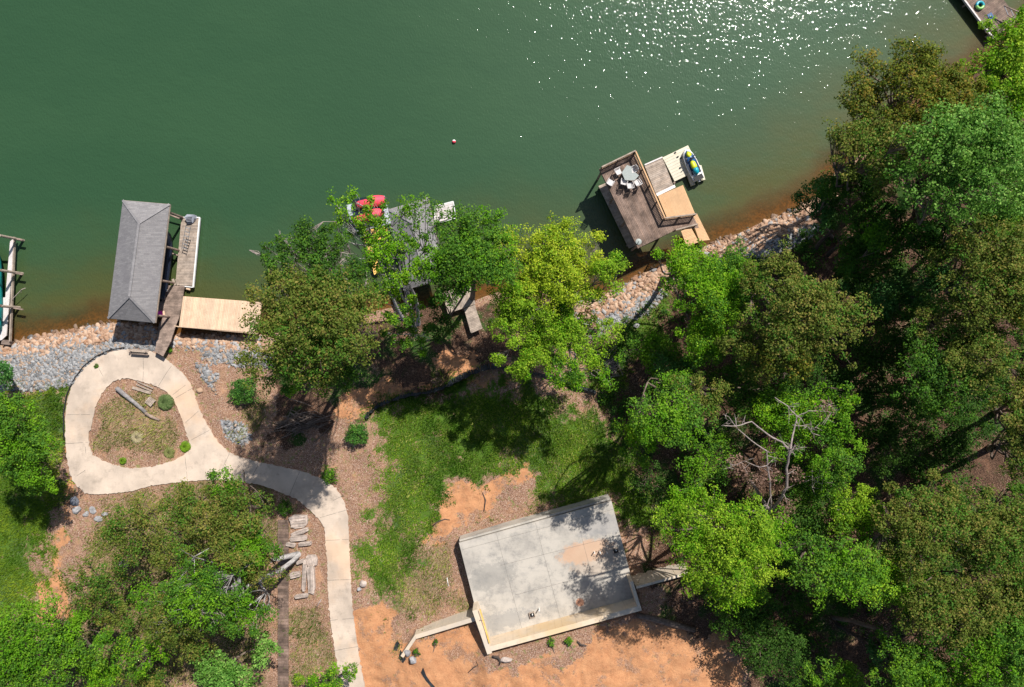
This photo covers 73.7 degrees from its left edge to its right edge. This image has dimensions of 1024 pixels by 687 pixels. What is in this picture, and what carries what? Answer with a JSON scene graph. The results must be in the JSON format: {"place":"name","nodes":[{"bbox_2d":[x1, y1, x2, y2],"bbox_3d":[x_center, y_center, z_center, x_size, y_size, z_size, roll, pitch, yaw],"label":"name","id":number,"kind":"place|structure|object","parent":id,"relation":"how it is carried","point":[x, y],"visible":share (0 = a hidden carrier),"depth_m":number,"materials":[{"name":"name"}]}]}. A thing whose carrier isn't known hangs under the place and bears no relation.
{"place":"outdoors","nodes":[
{"label":"outdoors","id":0,"kind":"place"},
{"bbox_2d":[65,349,364,686],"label":"footpath","id":1,"kind":"structure","parent":0,"point":[91,473],"depth_m":59.98,"materials":[{"name":"concrete"}]},
{"bbox_2d":[352,195,386,211],"bbox_3d":[-12.731,-12.641,61.045,3.100,1.189,1.120,-12,90,0],"label":"water scooter","id":2,"kind":"object","parent":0,"point":[378,198],"visible":0.61,"depth_m":60.91,"materials":[{"name":"red plastic"}]},
{"bbox_2d":[0,0,1023,334],"bbox_3d":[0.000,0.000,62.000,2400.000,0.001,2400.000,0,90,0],"label":"lake water","id":3,"kind":"structure","parent":0,"point":[240,128],"depth_m":62.00,"materials":[{"name":"liquid"}]},
{"bbox_2d":[0,234,24,344],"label":"lift","id":4,"kind":"object","parent":3,"relation":"in","point":[11,272],"visible":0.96,"depth_m":61.30,"materials":[{"name":"white metal"}]},
{"bbox_2d":[107,199,183,322],"bbox_3d":[-31.991,-7.043,61.109,4.194,7.782,10.493,7,90,0],"label":"boathouse","id":5,"kind":"object","parent":3,"relation":"in","point":[137,281],"visible":0.98,"depth_m":58.02,"materials":[{"name":"grey concrete"}]},
{"bbox_2d":[160,231,172,299],"bbox_3d":[-31.645,-7.209,61.210,2.200,1.180,6.400,7,90,0],"label":"motor boat","id":6,"kind":"object","parent":3,"relation":"on","point":[167,268],"visible":0.22,"depth_m":60.93,"materials":[{"name":"black rubber"}]},
{"bbox_2d":[170,214,200,290],"bbox_3d":[-29.769,-8.184,61.741,2.776,1.118,6.691,5,90,0],"label":"floating dock","id":7,"kind":"object","parent":3,"relation":"on","point":[187,261],"visible":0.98,"depth_m":61.50,"materials":[{"name":"grey wood"}]},
{"bbox_2d":[388,198,438,290],"bbox_3d":[-8.261,-8.565,61.084,3.813,6.832,7.564,-12,90,0],"label":"shingled boathouse","id":8,"kind":"object","parent":3,"relation":"in","point":[409,232],"visible":0.24,"depth_m":58.38,"materials":[{"name":"grey concrete"}]},
{"bbox_2d":[596,154,698,250],"bbox_3d":[12.086,-12.644,61.848,6.428,6.304,8.285,-26,90,0],"label":"two storey dock","id":9,"kind":"object","parent":3,"relation":"in","point":[636,210],"visible":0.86,"depth_m":58.70,"materials":[{"name":"brown wood"}]},
{"bbox_2d":[600,150,696,220],"bbox_3d":[11.898,-13.333,58.255,8.825,0.910,2.987,39,90,0],"label":"deck railing","id":10,"kind":"object","parent":9,"relation":"on","point":[634,152],"visible":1,"depth_m":57.82,"materials":[{"name":"grey wood"}]},
{"bbox_2d":[657,185,694,218],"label":"tan platform","id":11,"kind":"structure","parent":3,"relation":"in","point":[675,202],"depth_m":61.10,"materials":[{"name":"brown wood"}]},
{"bbox_2d":[681,214,709,245],"bbox_3d":[16.167,-10.001,61.140,2.125,0.279,2.635,-25,90,0],"label":"tan gangway","id":12,"kind":"object","parent":11,"relation":"on","point":[702,235],"visible":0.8,"depth_m":61.08,"materials":[{"name":"wood"}]},
{"bbox_2d":[663,145,704,185],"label":"jet ski ramp","id":13,"kind":"structure","parent":3,"relation":"on","point":[677,170],"depth_m":61.58,"materials":[{"name":"beige plastic"}]},
{"bbox_2d":[683,149,703,181],"bbox_3d":[16.180,-15.961,61.073,1.120,1.014,3.160,-25,90,0],"label":"water scooter","id":14,"kind":"object","parent":13,"relation":"on","point":[692,165],"visible":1,"depth_m":61.05,"materials":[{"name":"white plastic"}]},
{"bbox_2d":[962,0,1015,37],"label":"plank dock","id":15,"kind":"object","parent":3,"relation":"in","point":[989,9],"visible":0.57,"depth_m":61.40,"materials":[{"name":"brown wood"}]},
{"bbox_2d":[0,24,1023,686],"bbox_3d":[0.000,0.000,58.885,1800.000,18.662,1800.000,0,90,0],"label":"ground","id":16,"kind":"structure","parent":0,"point":[606,654],"depth_m":59.53,"materials":[{"name":"soil"}]},
{"bbox_2d":[0,358,14,390],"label":"shrub","id":17,"kind":"object","parent":16,"relation":"on","point":[6,376],"visible":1,"depth_m":57.37,"materials":[{"name":"green plant"}]},
{"bbox_2d":[0,391,65,496],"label":"tree","id":18,"kind":"object","parent":16,"relation":"on","point":[24,439],"visible":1,"depth_m":51.82,"materials":[{"name":"green plant"}]},
{"bbox_2d":[0,380,74,625],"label":"meadow grass","id":19,"kind":"structure","parent":16,"relation":"on","point":[16,575],"depth_m":59.69,"materials":[{"name":"green plant"}]},
{"bbox_2d":[0,586,125,686],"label":"tree","id":20,"kind":"object","parent":16,"relation":"on","point":[25,669],"visible":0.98,"depth_m":50.64,"materials":[{"name":"green plant"}]},
{"bbox_2d":[53,553,143,634],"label":"tree","id":21,"kind":"object","parent":16,"relation":"on","point":[99,584],"visible":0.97,"depth_m":53.04,"materials":[{"name":"green plant"}]},
{"bbox_2d":[106,630,171,685],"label":"tree","id":22,"kind":"object","parent":16,"relation":"on","point":[128,647],"visible":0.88,"depth_m":52.23,"materials":[{"name":"green plant"}]},
{"bbox_2d":[113,666,176,686],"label":"tree","id":23,"kind":"object","parent":16,"relation":"on","point":[153,679],"visible":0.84,"depth_m":54.30,"materials":[{"name":"green plant"}]},
{"bbox_2d":[89,491,212,578],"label":"tree","id":24,"kind":"object","parent":16,"relation":"on","point":[158,556],"visible":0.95,"depth_m":51.65,"materials":[{"name":"green plant"}]},
{"bbox_2d":[123,572,190,616],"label":"tree","id":25,"kind":"object","parent":16,"relation":"on","point":[152,593],"visible":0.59,"depth_m":52.23,"materials":[{"name":"green plant"}]},
{"bbox_2d":[157,394,173,410],"bbox_3d":[-30.732,5.208,60.355,1.655,0.746,1.621,0,90,0],"label":"grass clump","id":26,"kind":"object","parent":16,"relation":"on","point":[166,402],"visible":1,"depth_m":60.28,"materials":[{"name":"green plant"}]},
{"bbox_2d":[155,285,185,355],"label":"wooden walkway","id":27,"kind":"structure","parent":16,"relation":"on","point":[175,298],"depth_m":61.30,"materials":[{"name":"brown wood"}]},
{"bbox_2d":[158,477,231,532],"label":"tree","id":28,"kind":"object","parent":16,"relation":"on","point":[185,499],"visible":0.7,"depth_m":51.68,"materials":[{"name":"green plant"}]},
{"bbox_2d":[168,620,227,668],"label":"tree","id":29,"kind":"object","parent":16,"relation":"on","point":[186,643],"visible":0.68,"depth_m":52.09,"materials":[{"name":"green plant"}]},
{"bbox_2d":[174,296,261,333],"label":"timber deck","id":30,"kind":"structure","parent":16,"relation":"on","point":[211,314],"depth_m":60.45,"materials":[{"name":"brown wood"}]},
{"bbox_2d":[137,529,300,654],"bbox_3d":[-22.538,18.264,53.245,9.875,12.808,8.223,-13,90,0],"label":"tree","id":31,"kind":"object","parent":16,"relation":"on","point":[188,601],"visible":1,"depth_m":49.28,"materials":[{"name":"green plant"}]},
{"bbox_2d":[179,464,283,582],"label":"tree","id":32,"kind":"object","parent":16,"relation":"on","point":[218,522],"visible":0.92,"depth_m":50.47,"materials":[{"name":"green plant"}]},
{"bbox_2d":[187,628,283,686],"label":"tree","id":33,"kind":"object","parent":16,"relation":"on","point":[217,672],"visible":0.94,"depth_m":52.05,"materials":[{"name":"green plant"}]},
{"bbox_2d":[226,371,260,405],"bbox_3d":[-23.598,3.869,60.134,2.985,2.178,3.157,0,90,0],"label":"shrub","id":34,"kind":"object","parent":16,"relation":"on","point":[239,392],"visible":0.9,"depth_m":59.74,"materials":[{"name":"green plant"}]},
{"bbox_2d":[234,532,293,591],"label":"tree","id":35,"kind":"object","parent":16,"relation":"on","point":[253,580],"visible":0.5,"depth_m":52.23,"materials":[{"name":"green plant"}]},
{"bbox_2d":[54,370,479,686],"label":"thin grass","id":36,"kind":"structure","parent":16,"relation":"on","point":[215,548],"depth_m":59.05,"materials":[{"name":"green plant"}]},
{"bbox_2d":[278,520,288,686],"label":"boardwalk","id":37,"kind":"structure","parent":16,"relation":"on","point":[283,611],"depth_m":58.67,"materials":[{"name":"wood"}]},
{"bbox_2d":[276,494,296,516],"bbox_3d":[-19.774,14.183,59.387,1.858,1.144,1.794,41,90,0],"label":"shrub","id":38,"kind":"object","parent":16,"relation":"on","point":[283,508],"visible":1,"depth_m":59.12,"materials":[{"name":"green plant"}]},
{"bbox_2d":[289,514,308,528],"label":"stone slab","id":39,"kind":"structure","parent":16,"relation":"on","point":[298,520],"depth_m":59.34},
{"bbox_2d":[266,398,336,441],"bbox_3d":[-18.705,6.971,60.188,6.047,0.770,3.594,17,90,0],"label":"brush pile","id":40,"kind":"object","parent":16,"relation":"on","point":[300,421],"visible":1,"depth_m":60.09,"materials":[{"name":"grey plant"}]},
{"bbox_2d":[228,260,391,399],"bbox_3d":[-12.271,-0.778,50.502,9.938,22.148,9.181,0,90,0],"label":"tree","id":41,"kind":"object","parent":16,"relation":"on","point":[336,348],"visible":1,"depth_m":41.51,"materials":[{"name":"green plant"}]},
{"bbox_2d":[307,565,315,594],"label":"stone slab","id":42,"kind":"structure","parent":16,"relation":"on","point":[311,580],"depth_m":58.77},
{"bbox_2d":[249,215,375,312],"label":"tree","id":43,"kind":"object","parent":16,"relation":"on","point":[319,245],"visible":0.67,"depth_m":43.53,"materials":[{"name":"green plant"}]},
{"bbox_2d":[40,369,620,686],"bbox_3d":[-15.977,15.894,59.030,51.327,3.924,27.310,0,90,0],"label":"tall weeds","id":44,"kind":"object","parent":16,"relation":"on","point":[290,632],"visible":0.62,"depth_m":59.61,"materials":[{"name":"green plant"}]},
{"bbox_2d":[304,661,357,686],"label":"tree","id":45,"kind":"object","parent":16,"relation":"on","point":[332,670],"visible":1,"depth_m":55.34,"materials":[{"name":"green plant"}]},
{"bbox_2d":[344,420,368,445],"bbox_3d":[-13.501,7.769,59.606,2.211,1.624,2.232,0,90,0],"label":"shrub","id":46,"kind":"object","parent":16,"relation":"on","point":[351,433],"visible":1,"depth_m":59.22,"materials":[{"name":"green plant"}]},
{"bbox_2d":[326,184,403,320],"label":"tree","id":47,"kind":"object","parent":16,"relation":"on","point":[363,227],"visible":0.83,"depth_m":48.05,"materials":[{"name":"green plant"}]},
{"bbox_2d":[359,192,452,358],"bbox_3d":[-8.122,-5.121,54.187,6.296,15.050,11.674,15,90,0],"label":"tree","id":48,"kind":"object","parent":16,"relation":"on","point":[405,276],"visible":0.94,"depth_m":48.41,"materials":[{"name":"green plant"}]},
{"bbox_2d":[0,195,847,443],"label":"riprap","id":49,"kind":"object","parent":16,"relation":"on","point":[42,369],"visible":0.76,"depth_m":61.28,"materials":[{"name":"stone"}]},
{"bbox_2d":[401,608,475,656],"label":"wing wall","id":50,"kind":"structure","parent":16,"relation":"on","point":[458,619],"depth_m":57.31,"materials":[{"name":"concrete"}]},
{"bbox_2d":[445,287,474,311],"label":"landing deck","id":51,"kind":"structure","parent":16,"relation":"on","point":[465,299],"depth_m":60.80,"materials":[{"name":"grey wood"}]},
{"bbox_2d":[464,305,481,332],"bbox_3d":[-3.470,-2.171,60.566,1.103,0.528,2.324,-18,90,0],"label":"gangway","id":52,"kind":"object","parent":51,"relation":"on","point":[473,314],"visible":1,"depth_m":60.53,"materials":[{"name":"grey wood"}]},
{"bbox_2d":[421,200,523,345],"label":"tree","id":53,"kind":"object","parent":16,"relation":"on","point":[467,266],"visible":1,"depth_m":46.70,"materials":[{"name":"green plant"}]},
{"bbox_2d":[365,363,595,418],"bbox_3d":[-2.972,3.732,60.335,20.629,1.232,3.722,-6,90,0],"label":"silt fence","id":54,"kind":"object","parent":16,"relation":"on","point":[465,375],"visible":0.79,"depth_m":60.32,"materials":[{"name":"black fabric"}]},
{"bbox_2d":[350,369,679,596],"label":"lawn grass","id":55,"kind":"structure","parent":16,"relation":"on","point":[520,406],"depth_m":59.84,"materials":[{"name":"green plant"}]},
{"bbox_2d":[45,300,1023,686],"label":"leaf litter","id":56,"kind":"object","parent":16,"relation":"on","point":[537,492],"visible":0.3,"depth_m":59.29,"materials":[{"name":"brown plant"}]},
{"bbox_2d":[459,494,641,654],"bbox_3d":[3.154,19.420,58.210,13.633,4.980,9.591,-15,90,0],"label":"house foundation","id":57,"kind":"object","parent":16,"relation":"on","point":[556,570],"visible":0.98,"depth_m":57.70,"materials":[{"name":"concrete"}]},
{"bbox_2d":[486,211,632,393],"bbox_3d":[3.171,-2.969,54.386,10.946,13.378,13.481,0,90,0],"label":"tree","id":58,"kind":"object","parent":16,"relation":"on","point":[562,295],"visible":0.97,"depth_m":49.82,"materials":[{"name":"green plant"}]},
{"bbox_2d":[574,286,685,415],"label":"bank grass","id":59,"kind":"structure","parent":16,"relation":"on","point":[630,350],"depth_m":60.75,"materials":[{"name":"green plant"}]},
{"bbox_2d":[627,460,664,498],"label":"tree","id":60,"kind":"object","parent":16,"relation":"on","point":[637,481],"visible":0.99,"depth_m":56.63,"materials":[{"name":"green plant"}]},
{"bbox_2d":[614,324,697,392],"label":"tree","id":61,"kind":"object","parent":16,"relation":"on","point":[661,356],"visible":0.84,"depth_m":54.78,"materials":[{"name":"green plant"}]},
{"bbox_2d":[631,563,686,588],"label":"wing wall","id":62,"kind":"structure","parent":16,"relation":"on","point":[644,579],"depth_m":57.15,"materials":[{"name":"concrete"}]},
{"bbox_2d":[636,612,695,631],"bbox_3d":[12.760,23.049,56.511,5.124,0.830,0.566,15,90,0],"label":"fallen log","id":63,"kind":"object","parent":16,"relation":"on","point":[665,622],"visible":1,"depth_m":56.24,"materials":[{"name":"wood"}]},
{"bbox_2d":[611,367,733,469],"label":"tree","id":64,"kind":"object","parent":16,"relation":"on","point":[678,417],"visible":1,"depth_m":46.52,"materials":[{"name":"green plant"}]},
{"bbox_2d":[650,235,763,368],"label":"tree","id":65,"kind":"object","parent":16,"relation":"on","point":[680,267],"visible":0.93,"depth_m":49.73,"materials":[{"name":"green plant"}]},
{"bbox_2d":[688,422,748,477],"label":"tree","id":66,"kind":"object","parent":16,"relation":"on","point":[726,449],"visible":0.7,"depth_m":53.29,"materials":[{"name":"green plant"}]},
{"bbox_2d":[650,441,797,617],"bbox_3d":[15.061,13.875,51.392,11.701,15.851,9.727,44,90,0],"label":"tree","id":67,"kind":"object","parent":16,"relation":"on","point":[738,539],"visible":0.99,"depth_m":45.74,"materials":[{"name":"green plant"}]},
{"bbox_2d":[705,580,775,640],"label":"tree","id":68,"kind":"object","parent":16,"relation":"on","point":[724,617],"visible":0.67,"depth_m":53.12,"materials":[{"name":"green plant"}]},
{"bbox_2d":[704,355,816,411],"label":"tree","id":69,"kind":"object","parent":16,"relation":"on","point":[746,391],"visible":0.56,"depth_m":52.39,"materials":[{"name":"green plant"}]},
{"bbox_2d":[727,585,810,686],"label":"tree","id":70,"kind":"object","parent":16,"relation":"on","point":[765,644],"visible":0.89,"depth_m":52.67,"materials":[{"name":"green plant"}]},
{"bbox_2d":[721,397,838,527],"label":"dead tree","id":71,"kind":"object","parent":16,"relation":"on","point":[769,476],"visible":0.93,"depth_m":49.25,"materials":[{"name":"wood"}]},
{"bbox_2d":[760,493,829,553],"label":"tree","id":72,"kind":"object","parent":16,"relation":"on","point":[796,517],"visible":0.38,"depth_m":53.11,"materials":[{"name":"green plant"}]},
{"bbox_2d":[714,234,883,386],"bbox_3d":[19.098,-1.342,52.386,10.432,16.730,9.902,38,90,0],"label":"tree","id":73,"kind":"object","parent":16,"relation":"on","point":[782,329],"visible":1,"depth_m":46.35,"materials":[{"name":"green plant"}]},
{"bbox_2d":[737,380,868,491],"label":"tree","id":74,"kind":"object","parent":16,"relation":"on","point":[762,412],"visible":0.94,"depth_m":49.55,"materials":[{"name":"green plant"}]},
{"bbox_2d":[587,78,1023,686],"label":"undergrowth","id":75,"kind":"object","parent":16,"relation":"on","point":[805,630],"visible":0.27,"depth_m":58.61,"materials":[{"name":"green plant"}]},
{"bbox_2d":[768,447,848,512],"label":"tree","id":76,"kind":"object","parent":16,"relation":"on","point":[810,493],"visible":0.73,"depth_m":52.15,"materials":[{"name":"green plant"}]},
{"bbox_2d":[786,167,846,239],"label":"tree","id":77,"kind":"object","parent":16,"relation":"on","point":[826,216],"visible":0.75,"depth_m":52.34,"materials":[{"name":"green plant"}]},
{"bbox_2d":[785,349,859,417],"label":"tree","id":78,"kind":"object","parent":16,"relation":"on","point":[821,378],"visible":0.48,"depth_m":54.09,"materials":[{"name":"green plant"}]},
{"bbox_2d":[784,653,865,686],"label":"tree","id":79,"kind":"object","parent":16,"relation":"on","point":[828,675],"visible":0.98,"depth_m":53.29,"materials":[{"name":"green plant"}]},
{"bbox_2d":[778,508,901,612],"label":"tree","id":80,"kind":"object","parent":16,"relation":"on","point":[851,571],"visible":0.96,"depth_m":45.94,"materials":[{"name":"green plant"}]},
{"bbox_2d":[824,476,885,545],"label":"tree","id":81,"kind":"object","parent":16,"relation":"on","point":[847,515],"visible":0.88,"depth_m":50.29,"materials":[{"name":"green plant"}]},
{"bbox_2d":[831,615,901,643],"bbox_3d":[28.110,22.572,54.799,2.770,8.084,1.199,-28,90,0],"label":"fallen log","id":82,"kind":"object","parent":16,"relation":"on","point":[854,621],"visible":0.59,"depth_m":54.30,"materials":[{"name":"wood"}]},
{"bbox_2d":[833,225,910,296],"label":"tree","id":83,"kind":"object","parent":16,"relation":"on","point":[847,267],"visible":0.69,"depth_m":51.18,"materials":[{"name":"green plant"}]},
{"bbox_2d":[814,101,932,217],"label":"tree","id":84,"kind":"object","parent":16,"relation":"on","point":[874,139],"visible":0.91,"depth_m":45.07,"materials":[{"name":"green plant"}]},
{"bbox_2d":[842,366,908,433],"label":"tree","id":85,"kind":"object","parent":16,"relation":"on","point":[869,396],"visible":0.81,"depth_m":53.23,"materials":[{"name":"green plant"}]},
{"bbox_2d":[839,186,917,271],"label":"tree","id":86,"kind":"object","parent":16,"relation":"on","point":[875,232],"visible":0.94,"depth_m":49.43,"materials":[{"name":"green plant"}]},
{"bbox_2d":[851,315,920,378],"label":"tree","id":87,"kind":"object","parent":16,"relation":"on","point":[888,358],"visible":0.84,"depth_m":52.97,"materials":[{"name":"green plant"}]},
{"bbox_2d":[857,521,927,603],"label":"tree","id":88,"kind":"object","parent":16,"relation":"on","point":[869,529],"visible":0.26,"depth_m":49.28,"materials":[{"name":"green plant"}]},
{"bbox_2d":[824,252,962,319],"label":"tree","id":89,"kind":"object","parent":16,"relation":"on","point":[884,287],"visible":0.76,"depth_m":51.36,"materials":[{"name":"green plant"}]},
{"bbox_2d":[868,413,944,478],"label":"tree","id":90,"kind":"object","parent":16,"relation":"on","point":[885,441],"visible":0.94,"depth_m":54.08,"materials":[{"name":"green plant"}]},
{"bbox_2d":[835,621,978,686],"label":"tree","id":91,"kind":"object","parent":16,"relation":"on","point":[930,671],"visible":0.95,"depth_m":49.04,"materials":[{"name":"green plant"}]},
{"bbox_2d":[873,279,949,343],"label":"tree","id":92,"kind":"object","parent":16,"relation":"on","point":[910,314],"visible":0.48,"depth_m":52.38,"materials":[{"name":"green plant"}]},
{"bbox_2d":[834,33,991,145],"bbox_3d":[29.680,-16.533,52.482,15.802,18.450,7.643,0,90,0],"label":"tree","id":93,"kind":"object","parent":16,"relation":"on","point":[951,84],"visible":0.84,"depth_m":44.74,"materials":[{"name":"green plant"}]},
{"bbox_2d":[882,209,971,276],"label":"tree","id":94,"kind":"object","parent":16,"relation":"on","point":[914,242],"visible":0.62,"depth_m":49.05,"materials":[{"name":"green plant"}]},
{"bbox_2d":[859,468,997,585],"bbox_3d":[28.878,12.866,51.993,9.572,13.564,7.904,0,90,0],"label":"tree","id":95,"kind":"object","parent":16,"relation":"on","point":[906,524],"visible":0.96,"depth_m":46.83,"materials":[{"name":"green plant"}]},
{"bbox_2d":[876,312,1023,436],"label":"tree","id":96,"kind":"object","parent":16,"relation":"on","point":[934,375],"visible":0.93,"depth_m":46.99,"materials":[{"name":"green plant"}]},
{"bbox_2d":[879,88,1023,245],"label":"tree","id":97,"kind":"object","parent":16,"relation":"on","point":[994,132],"visible":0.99,"depth_m":41.44,"materials":[{"name":"green plant"}]},
{"bbox_2d":[881,550,1023,669],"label":"tree","id":98,"kind":"object","parent":16,"relation":"on","point":[944,601],"visible":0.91,"depth_m":46.74,"materials":[{"name":"green plant"}]},
{"bbox_2d":[908,401,996,473],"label":"tree","id":99,"kind":"object","parent":16,"relation":"on","point":[961,440],"visible":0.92,"depth_m":54.01,"materials":[{"name":"green plant"}]},
{"bbox_2d":[914,292,1003,355],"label":"tree","id":100,"kind":"object","parent":16,"relation":"on","point":[937,329],"visible":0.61,"depth_m":47.01,"materials":[{"name":"green plant"}]},
{"bbox_2d":[924,209,1023,332],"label":"tree","id":101,"kind":"object","parent":16,"relation":"on","point":[999,271],"visible":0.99,"depth_m":44.65,"materials":[{"name":"green plant"}]},
{"bbox_2d":[948,611,1023,686],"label":"tree","id":102,"kind":"object","parent":16,"relation":"on","point":[1014,648],"visible":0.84,"depth_m":46.74,"materials":[{"name":"green plant"}]},
{"bbox_2d":[952,481,1023,595],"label":"tree","id":103,"kind":"object","parent":16,"relation":"on","point":[1005,555],"visible":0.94,"depth_m":46.49,"materials":[{"name":"green plant"}]},
{"bbox_2d":[959,4,1023,135],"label":"tree","id":104,"kind":"object","parent":16,"relation":"on","point":[1010,59],"visible":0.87,"depth_m":46.07,"materials":[{"name":"green plant"}]},
{"bbox_2d":[980,187,1023,252],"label":"tree","id":105,"kind":"object","parent":16,"relation":"on","point":[1008,233],"visible":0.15,"depth_m":47.21,"materials":[{"name":"green plant"}]},
{"bbox_2d":[986,421,1023,492],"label":"tree","id":106,"kind":"object","parent":16,"relation":"on","point":[1013,458],"visible":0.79,"depth_m":47.59,"materials":[{"name":"green plant"}]},
{"bbox_2d":[992,387,1023,445],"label":"tree","id":107,"kind":"object","parent":16,"relation":"on","point":[1008,419],"visible":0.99,"depth_m":46.39,"materials":[{"name":"green plant"}]},
{"bbox_2d":[999,562,1023,643],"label":"tree","id":108,"kind":"object","parent":16,"relation":"on","point":[1019,598],"visible":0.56,"depth_m":46.94,"materials":[{"name":"green plant"}]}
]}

